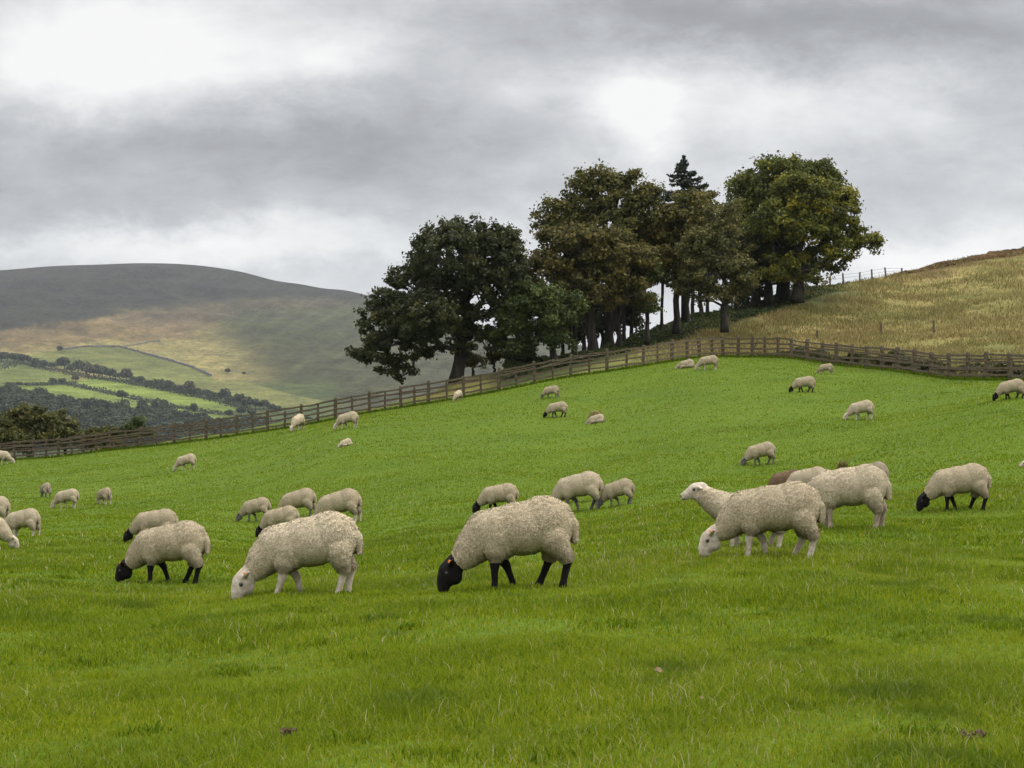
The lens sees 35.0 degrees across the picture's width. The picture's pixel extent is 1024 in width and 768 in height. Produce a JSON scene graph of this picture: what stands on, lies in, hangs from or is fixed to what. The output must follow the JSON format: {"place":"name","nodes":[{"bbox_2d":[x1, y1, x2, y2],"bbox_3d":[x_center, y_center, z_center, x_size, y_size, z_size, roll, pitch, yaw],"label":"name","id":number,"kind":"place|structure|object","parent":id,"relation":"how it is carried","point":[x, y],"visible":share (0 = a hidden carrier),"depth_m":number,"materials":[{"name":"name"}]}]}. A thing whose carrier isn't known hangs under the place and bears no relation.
{"place":"outdoors","nodes":[
{"label":"outdoors","id":0,"kind":"place"},
{"bbox_2d":[0,263,586,457],"bbox_3d":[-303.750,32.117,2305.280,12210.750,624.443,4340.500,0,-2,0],"label":"hills","id":1,"kind":"structure","parent":0,"point":[282,344],"depth_m":2373.89,"materials":[{"name":"green plant"}]},
{"bbox_2d":[17,354,30,361],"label":"broadleaf tree","id":2,"kind":"object","parent":1,"relation":"on","point":[22,357],"visible":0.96,"depth_m":1914.93,"materials":[{"name":"green plant"}]},
{"bbox_2d":[54,356,70,368],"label":"broadleaf tree","id":3,"kind":"object","parent":1,"relation":"on","point":[63,361],"visible":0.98,"depth_m":1858.02,"materials":[{"name":"green plant"}]},
{"bbox_2d":[71,360,83,371],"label":"broadleaf tree","id":4,"kind":"object","parent":1,"relation":"on","point":[77,363],"visible":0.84,"depth_m":1837.01,"materials":[{"name":"green plant"}]},
{"bbox_2d":[83,364,100,374],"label":"broadleaf tree","id":5,"kind":"object","parent":1,"relation":"on","point":[89,369],"visible":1,"depth_m":1789.91,"materials":[{"name":"green plant"}]},
{"bbox_2d":[95,366,107,375],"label":"broadleaf tree","id":6,"kind":"object","parent":1,"relation":"on","point":[102,371],"visible":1,"depth_m":1789.60,"materials":[{"name":"green plant"}]},
{"bbox_2d":[105,368,116,376],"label":"broadleaf tree","id":7,"kind":"object","parent":1,"relation":"on","point":[110,372],"visible":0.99,"depth_m":1787.94,"materials":[{"name":"green plant"}]},
{"bbox_2d":[2,381,232,414],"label":"hedge","id":8,"kind":"object","parent":1,"relation":"on","point":[108,392],"visible":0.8,"depth_m":1630.01,"materials":[{"name":"green plant"}]},
{"bbox_2d":[116,390,127,398],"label":"broadleaf tree","id":9,"kind":"object","parent":1,"relation":"on","point":[121,393],"visible":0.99,"depth_m":1571.33,"materials":[{"name":"green plant"}]},
{"bbox_2d":[0,360,251,407],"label":"hedge","id":10,"kind":"object","parent":1,"relation":"on","point":[121,380],"visible":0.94,"depth_m":1756.20,"materials":[{"name":"green plant"}]},
{"bbox_2d":[119,368,132,379],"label":"broadleaf tree","id":11,"kind":"object","parent":1,"relation":"on","point":[126,373],"visible":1,"depth_m":1773.13,"materials":[{"name":"green plant"}]},
{"bbox_2d":[57,345,211,375],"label":"stone wall","id":12,"kind":"structure","parent":1,"relation":"on","point":[168,359],"depth_m":2124.75,"materials":[{"name":"grey stone"}]},
{"bbox_2d":[0,383,312,445],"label":"woodland","id":13,"kind":"object","parent":1,"relation":"on","point":[92,411],"visible":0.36,"depth_m":1304.27,"materials":[{"name":"green plant"}]},
{"bbox_2d":[151,378,164,388],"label":"broadleaf tree","id":14,"kind":"object","parent":1,"relation":"on","point":[156,382],"visible":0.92,"depth_m":1709.73,"materials":[{"name":"green plant"}]},
{"bbox_2d":[162,380,174,388],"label":"broadleaf tree","id":15,"kind":"object","parent":1,"relation":"on","point":[167,384],"visible":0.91,"depth_m":1688.48,"materials":[{"name":"green plant"}]},
{"bbox_2d":[183,380,195,388],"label":"broadleaf tree","id":16,"kind":"object","parent":1,"relation":"on","point":[189,384],"visible":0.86,"depth_m":1679.42,"materials":[{"name":"green plant"}]},
{"bbox_2d":[187,387,199,395],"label":"broadleaf tree","id":17,"kind":"object","parent":1,"relation":"on","point":[191,390],"visible":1,"depth_m":1638.71,"materials":[{"name":"green plant"}]},
{"bbox_2d":[217,388,230,397],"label":"broadleaf tree","id":18,"kind":"object","parent":1,"relation":"on","point":[224,393],"visible":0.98,"depth_m":1591.06,"materials":[{"name":"green plant"}]},
{"bbox_2d":[231,393,244,405],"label":"broadleaf tree","id":19,"kind":"object","parent":1,"relation":"on","point":[236,397],"visible":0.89,"depth_m":1547.24,"materials":[{"name":"green plant"}]},
{"bbox_2d":[236,405,246,414],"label":"broadleaf tree","id":20,"kind":"object","parent":1,"relation":"on","point":[241,409],"visible":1,"depth_m":1456.90,"materials":[{"name":"green plant"}]},
{"bbox_2d":[239,396,251,407],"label":"broadleaf tree","id":21,"kind":"object","parent":1,"relation":"on","point":[244,400],"visible":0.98,"depth_m":1530.68,"materials":[{"name":"green plant"}]},
{"bbox_2d":[249,398,260,408],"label":"broadleaf tree","id":22,"kind":"object","parent":1,"relation":"on","point":[254,402],"visible":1,"depth_m":1528.23,"materials":[{"name":"green plant"}]},
{"bbox_2d":[257,400,270,408],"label":"broadleaf tree","id":23,"kind":"object","parent":1,"relation":"on","point":[264,402],"visible":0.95,"depth_m":1527.53,"materials":[{"name":"green plant"}]},
{"bbox_2d":[0,354,1023,767],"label":"pasture","id":24,"kind":"structure","parent":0,"point":[314,471],"depth_m":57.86,"materials":[{"name":"green plant"}]},
{"bbox_2d":[0,496,10,519],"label":"sheep","id":25,"kind":"object","parent":24,"relation":"on","point":[5,507],"visible":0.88,"depth_m":48.07},
{"bbox_2d":[0,450,14,464],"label":"sheep","id":26,"kind":"object","parent":24,"relation":"on","point":[5,455],"visible":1,"depth_m":98.31},
{"bbox_2d":[0,517,18,548],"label":"sheep","id":27,"kind":"object","parent":24,"relation":"on","point":[9,537],"visible":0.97,"depth_m":31.98},
{"bbox_2d":[5,508,41,536],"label":"sheep","id":28,"kind":"object","parent":24,"relation":"on","point":[30,518],"visible":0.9,"depth_m":39.23},
{"bbox_2d":[39,482,51,496],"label":"sheep","id":29,"kind":"object","parent":24,"relation":"on","point":[45,488],"visible":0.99,"depth_m":65.51},
{"bbox_2d":[50,488,79,507],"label":"sheep","id":30,"kind":"object","parent":24,"relation":"on","point":[64,496],"visible":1,"depth_m":57.29},
{"bbox_2d":[95,487,111,504],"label":"sheep","id":31,"kind":"object","parent":24,"relation":"on","point":[105,494],"visible":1,"depth_m":58.04},
{"bbox_2d":[123,508,178,542],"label":"sheep","id":32,"kind":"object","parent":24,"relation":"on","point":[148,519],"visible":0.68,"depth_m":32.82},
{"bbox_2d":[115,520,210,583],"bbox_3d":[-4.411,2.133,20.513,1.260,0.821,0.451,-1,-2,8],"label":"sheep","id":33,"kind":"object","parent":24,"relation":"on","point":[188,541],"visible":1,"depth_m":20.36},
{"bbox_2d":[173,453,196,470],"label":"sheep","id":34,"kind":"object","parent":24,"relation":"on","point":[183,460],"visible":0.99,"depth_m":74.15},
{"bbox_2d":[236,497,270,521],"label":"sheep","id":35,"kind":"object","parent":24,"relation":"on","point":[254,506],"visible":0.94,"depth_m":47.08},
{"bbox_2d":[255,505,299,536],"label":"sheep","id":36,"kind":"object","parent":24,"relation":"on","point":[288,513],"visible":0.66,"depth_m":39.94},
{"bbox_2d":[280,727,297,735],"bbox_3d":[-0.888,1.383,6.461,0.071,0.044,0.056,0,-2,0],"label":"dung pat","id":37,"kind":"object","parent":24,"relation":"on","point":[285,730],"visible":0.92,"depth_m":6.46,"materials":[{"name":"brown"}]},
{"bbox_2d":[289,414,304,431],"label":"sheep","id":38,"kind":"object","parent":24,"relation":"on","point":[297,420],"visible":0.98,"depth_m":89.51},
{"bbox_2d":[231,510,363,598],"bbox_3d":[-2.021,1.622,15.274,1.257,0.826,0.454,-3,-1,-4],"label":"sheep","id":39,"kind":"object","parent":24,"relation":"on","point":[332,538],"visible":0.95,"depth_m":15.13},
{"bbox_2d":[278,488,316,515],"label":"sheep","id":40,"kind":"object","parent":24,"relation":"on","point":[305,497],"visible":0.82,"depth_m":46.16},
{"bbox_2d":[312,488,362,521],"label":"sheep","id":41,"kind":"object","parent":24,"relation":"on","point":[347,499],"visible":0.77,"depth_m":41.99},
{"bbox_2d":[338,438,352,447],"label":"sheep","id":42,"kind":"object","parent":24,"relation":"on","point":[346,441],"visible":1,"depth_m":66.98},
{"bbox_2d":[333,411,358,429],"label":"sheep","id":43,"kind":"object","parent":24,"relation":"on","point":[348,417],"visible":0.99,"depth_m":74.40},
{"bbox_2d":[0,336,739,458],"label":"timber fence","id":44,"kind":"object","parent":24,"relation":"on","point":[109,440],"visible":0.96,"depth_m":95.11,"materials":[{"name":"brown wood"}]},
{"bbox_2d":[453,390,462,401],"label":"sheep","id":45,"kind":"object","parent":24,"relation":"on","point":[458,394],"visible":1,"depth_m":89.12},
{"bbox_2d":[472,483,518,512],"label":"sheep","id":46,"kind":"object","parent":24,"relation":"on","point":[504,492],"visible":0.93,"depth_m":38.52},
{"bbox_2d":[437,495,579,592],"bbox_3d":[-0.034,1.389,14.083,1.260,0.821,0.451,-3,-2,-3],"label":"sheep","id":47,"kind":"object","parent":24,"relation":"on","point":[547,527],"visible":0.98,"depth_m":13.95},
{"bbox_2d":[541,385,558,397],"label":"sheep","id":48,"kind":"object","parent":24,"relation":"on","point":[554,389],"visible":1,"depth_m":81.44},
{"bbox_2d":[543,401,567,417],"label":"sheep","id":49,"kind":"object","parent":24,"relation":"on","point":[555,407],"visible":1,"depth_m":73.95},
{"bbox_2d":[551,471,603,510],"bbox_3d":[1.468,2.553,38.469,1.475,0.952,0.524,-5,-3,18],"label":"sheep","id":50,"kind":"object","parent":24,"relation":"on","point":[567,489],"visible":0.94,"depth_m":38.26},
{"bbox_2d":[585,414,604,423],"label":"sheep","id":51,"kind":"object","parent":24,"relation":"on","point":[600,418],"visible":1,"depth_m":70.81},
{"bbox_2d":[598,478,634,507],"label":"sheep","id":52,"kind":"object","parent":24,"relation":"on","point":[620,487],"visible":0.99,"depth_m":38.05},
{"bbox_2d":[675,359,694,368],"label":"sheep","id":53,"kind":"object","parent":24,"relation":"on","point":[689,363],"visible":1,"depth_m":88.70},
{"bbox_2d":[695,355,717,369],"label":"sheep","id":54,"kind":"object","parent":24,"relation":"on","point":[707,360],"visible":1,"depth_m":86.25},
{"bbox_2d":[680,482,785,547],"bbox_3d":[2.457,1.454,17.740,1.219,0.776,0.402,-1,-2,4],"label":"sheep","id":55,"kind":"object","parent":24,"relation":"on","point":[711,501],"visible":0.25,"depth_m":17.69},
{"bbox_2d":[740,441,775,464],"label":"sheep","id":56,"kind":"object","parent":24,"relation":"on","point":[763,449],"visible":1,"depth_m":50.08},
{"bbox_2d":[699,480,825,558],"bbox_3d":[2.486,1.360,16.151,1.254,0.809,0.446,0,-2,10],"label":"sheep","id":57,"kind":"object","parent":24,"relation":"on","point":[798,507],"visible":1,"depth_m":16.00},
{"bbox_2d":[768,469,798,484],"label":"sheep","id":58,"kind":"object","parent":24,"relation":"on","point":[779,478],"visible":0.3,"depth_m":36.72},
{"bbox_2d":[789,376,815,392],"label":"sheep","id":59,"kind":"object","parent":24,"relation":"on","point":[806,381],"visible":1,"depth_m":71.99},
{"bbox_2d":[786,466,826,483],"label":"sheep","id":60,"kind":"object","parent":24,"relation":"on","point":[804,475],"visible":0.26,"depth_m":34.43},
{"bbox_2d":[816,363,832,373],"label":"sheep","id":61,"kind":"object","parent":24,"relation":"on","point":[826,367],"visible":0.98,"depth_m":82.57},
{"bbox_2d":[807,464,891,527],"bbox_3d":[4.340,1.499,21.526,1.370,0.897,0.492,0,-2,14],"label":"sheep","id":62,"kind":"object","parent":24,"relation":"on","point":[869,486],"visible":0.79,"depth_m":21.33},
{"bbox_2d":[843,400,873,419],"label":"sheep","id":63,"kind":"object","parent":24,"relation":"on","point":[863,406],"visible":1,"depth_m":60.90},
{"bbox_2d":[869,461,889,480],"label":"sheep","id":64,"kind":"object","parent":24,"relation":"on","point":[881,465],"visible":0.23,"depth_m":36.19},
{"bbox_2d":[737,336,1023,379],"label":"timber fence","id":65,"kind":"object","parent":24,"relation":"on","point":[1008,360],"visible":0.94,"depth_m":83.04,"materials":[{"name":"brown wood"}]},
{"bbox_2d":[916,463,991,510],"bbox_3d":[7.527,1.763,27.666,1.275,0.831,0.456,-1,-2,6],"label":"sheep","id":66,"kind":"object","parent":24,"relation":"on","point":[975,479],"visible":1,"depth_m":27.52},
{"bbox_2d":[960,728,986,739],"bbox_3d":[1.712,1.301,6.023,0.098,0.047,0.073,0,-2,0],"label":"dung pat","id":67,"kind":"object","parent":24,"relation":"on","point":[978,731],"visible":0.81,"depth_m":6.01,"materials":[{"name":"brown"}]},
{"bbox_2d":[992,379,1023,400],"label":"sheep","id":68,"kind":"object","parent":24,"relation":"on","point":[1006,388],"visible":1,"depth_m":57.09},
{"bbox_2d":[0,0,1023,347],"label":"sky","id":69,"kind":"structure","parent":0,"point":[304,142],"materials":[{"name":"grey"}]},
{"bbox_2d":[25,248,1023,457],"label":"hillside","id":70,"kind":"structure","parent":0,"point":[890,300],"depth_m":119.28,"materials":[{"name":"beige plant"}]},
{"bbox_2d":[0,412,32,456],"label":"hedge tree","id":71,"kind":"object","parent":70,"relation":"on","point":[9,432],"visible":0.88,"depth_m":113.48,"materials":[{"name":"green plant"}]},
{"bbox_2d":[0,400,66,456],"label":"hedge tree","id":72,"kind":"object","parent":70,"relation":"on","point":[36,422],"visible":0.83,"depth_m":117.30,"materials":[{"name":"green plant"}]},
{"bbox_2d":[39,408,81,453],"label":"hedge tree","id":73,"kind":"object","parent":70,"relation":"on","point":[70,423],"visible":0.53,"depth_m":119.67,"materials":[{"name":"green plant"}]},
{"bbox_2d":[74,423,127,450],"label":"hedge tree","id":74,"kind":"object","parent":70,"relation":"on","point":[97,429],"visible":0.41,"depth_m":117.58,"materials":[{"name":"green plant"}]},
{"bbox_2d":[119,414,154,445],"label":"hedge tree","id":75,"kind":"object","parent":70,"relation":"on","point":[135,423],"visible":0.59,"depth_m":115.66,"materials":[{"name":"green plant"}]},
{"bbox_2d":[344,213,533,385],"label":"broadleaf tree","id":76,"kind":"object","parent":70,"relation":"on","point":[429,277],"visible":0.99,"depth_m":99.77,"materials":[{"name":"green plant"}]},
{"bbox_2d":[465,350,488,375],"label":"shrub","id":77,"kind":"object","parent":70,"relation":"on","point":[474,360],"visible":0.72,"depth_m":102.88,"materials":[{"name":"green plant"}]},
{"bbox_2d":[481,349,504,371],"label":"shrub","id":78,"kind":"object","parent":70,"relation":"on","point":[493,358],"visible":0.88,"depth_m":103.01,"materials":[{"name":"green plant"}]},
{"bbox_2d":[500,351,544,367],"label":"shrub","id":79,"kind":"object","parent":70,"relation":"on","point":[507,356],"visible":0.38,"depth_m":103.06,"materials":[{"name":"green plant"}]},
{"bbox_2d":[479,277,590,362],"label":"broadleaf tree","id":80,"kind":"object","parent":70,"relation":"on","point":[548,307],"visible":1,"depth_m":100.02,"materials":[{"name":"green plant"}]},
{"bbox_2d":[522,310,603,354],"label":"broadleaf tree","id":81,"kind":"object","parent":70,"relation":"on","point":[580,333],"visible":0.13,"depth_m":111.61,"materials":[{"name":"green plant"}]},
{"bbox_2d":[560,226,599,352],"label":"broadleaf tree","id":82,"kind":"object","parent":70,"relation":"on","point":[579,267],"visible":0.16,"depth_m":106.64,"materials":[{"name":"green plant"}]},
{"bbox_2d":[503,219,661,350],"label":"broadleaf tree","id":83,"kind":"object","parent":70,"relation":"on","point":[615,256],"visible":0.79,"depth_m":104.48,"materials":[{"name":"green plant"}]},
{"bbox_2d":[582,227,607,350],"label":"broadleaf tree","id":84,"kind":"object","parent":70,"relation":"on","point":[584,337],"visible":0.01,"depth_m":111.04,"materials":[{"name":"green plant"}]},
{"bbox_2d":[528,158,665,344],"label":"broadleaf tree","id":85,"kind":"object","parent":70,"relation":"on","point":[599,209],"visible":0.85,"depth_m":111.67,"materials":[{"name":"green plant"}]},
{"bbox_2d":[570,294,650,348],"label":"broadleaf tree","id":86,"kind":"object","parent":70,"relation":"on","point":[638,320],"visible":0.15,"depth_m":115.34,"materials":[{"name":"green plant"}]},
{"bbox_2d":[599,225,640,347],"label":"broadleaf tree","id":87,"kind":"object","parent":70,"relation":"on","point":[618,343],"visible":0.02,"depth_m":109.01,"materials":[{"name":"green plant"}]},
{"bbox_2d":[629,305,633,336],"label":"broadleaf tree","id":88,"kind":"object","parent":70,"relation":"on","point":[632,321],"depth_m":115.06,"materials":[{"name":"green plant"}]},
{"bbox_2d":[621,227,650,341],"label":"broadleaf tree","id":89,"kind":"object","parent":70,"relation":"on","point":[623,308],"visible":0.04,"depth_m":113.05,"materials":[{"name":"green plant"}]},
{"bbox_2d":[626,254,666,344],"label":"broadleaf tree","id":90,"kind":"object","parent":70,"relation":"on","point":[653,309],"visible":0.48,"depth_m":105.98,"materials":[{"name":"green plant"}]},
{"bbox_2d":[659,241,681,329],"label":"broadleaf tree","id":91,"kind":"object","parent":70,"relation":"on","point":[661,305],"visible":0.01,"depth_m":117.13,"materials":[{"name":"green plant"}]},
{"bbox_2d":[503,281,849,379],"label":"undergrowth","id":92,"kind":"object","parent":70,"relation":"on","point":[636,340],"visible":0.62,"depth_m":115.48,"materials":[{"name":"green plant"}]},
{"bbox_2d":[636,184,722,333],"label":"broadleaf tree","id":93,"kind":"object","parent":70,"relation":"on","point":[667,231],"visible":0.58,"depth_m":112.67,"materials":[{"name":"green plant"}]},
{"bbox_2d":[669,250,708,323],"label":"broadleaf tree","id":94,"kind":"object","parent":70,"relation":"on","point":[688,318],"depth_m":119.01,"materials":[{"name":"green plant"}]},
{"bbox_2d":[656,155,733,323],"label":"conifer tree","id":95,"kind":"object","parent":70,"relation":"on","point":[685,179],"visible":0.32,"depth_m":119.16,"materials":[{"name":"green plant"}]},
{"bbox_2d":[695,255,720,314],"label":"broadleaf tree","id":96,"kind":"object","parent":70,"relation":"on","point":[701,309],"depth_m":122.10,"materials":[{"name":"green plant"}]},
{"bbox_2d":[669,195,761,332],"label":"broadleaf tree","id":97,"kind":"object","parent":70,"relation":"on","point":[705,246],"visible":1,"depth_m":109.82,"materials":[{"name":"green plant"}]},
{"bbox_2d":[704,216,730,311],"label":"broadleaf tree","id":98,"kind":"object","parent":70,"relation":"on","point":[707,307],"depth_m":124.10,"materials":[{"name":"green plant"}]},
{"bbox_2d":[717,221,759,310],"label":"broadleaf tree","id":99,"kind":"object","parent":70,"relation":"on","point":[749,244],"visible":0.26,"depth_m":124.86,"materials":[{"name":"green plant"}]},
{"bbox_2d":[737,226,772,307],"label":"broadleaf tree","id":100,"kind":"object","parent":70,"relation":"on","point":[755,300],"visible":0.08,"depth_m":126.80,"materials":[{"name":"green plant"}]},
{"bbox_2d":[751,225,793,304],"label":"broadleaf tree","id":101,"kind":"object","parent":70,"relation":"on","point":[782,247],"visible":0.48,"depth_m":125.51,"materials":[{"name":"green plant"}]},
{"bbox_2d":[719,150,850,301],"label":"broadleaf tree","id":102,"kind":"object","parent":70,"relation":"on","point":[750,186],"visible":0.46,"depth_m":128.64,"materials":[{"name":"green plant"}]},
{"bbox_2d":[757,242,822,301],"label":"broadleaf tree","id":103,"kind":"object","parent":70,"relation":"on","point":[784,290],"visible":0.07,"depth_m":127.34,"materials":[{"name":"green plant"}]},
{"bbox_2d":[740,164,887,302],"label":"broadleaf tree","id":104,"kind":"object","parent":70,"relation":"on","point":[812,212],"visible":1,"depth_m":123.64,"materials":[{"name":"green plant"}]},
{"bbox_2d":[773,267,902,288],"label":"wire fence","id":105,"kind":"object","parent":70,"relation":"on","point":[860,275],"visible":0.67,"depth_m":139.50,"materials":[{"name":"grey"}]},
{"bbox_2d":[758,347,1023,378],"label":"brambles","id":106,"kind":"object","parent":70,"relation":"on","point":[979,364],"visible":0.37,"depth_m":84.73,"materials":[{"name":"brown plant"}]},
{"bbox_2d":[890,246,1023,276],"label":"bracken","id":107,"kind":"object","parent":70,"relation":"on","point":[988,255],"visible":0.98,"depth_m":149.75,"materials":[{"name":"brown plant"}]},
{"bbox_2d":[836,460,848,468],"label":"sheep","id":108,"kind":"object","parent":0,"point":[843,464],"visible":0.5,"depth_m":42.79,"materials":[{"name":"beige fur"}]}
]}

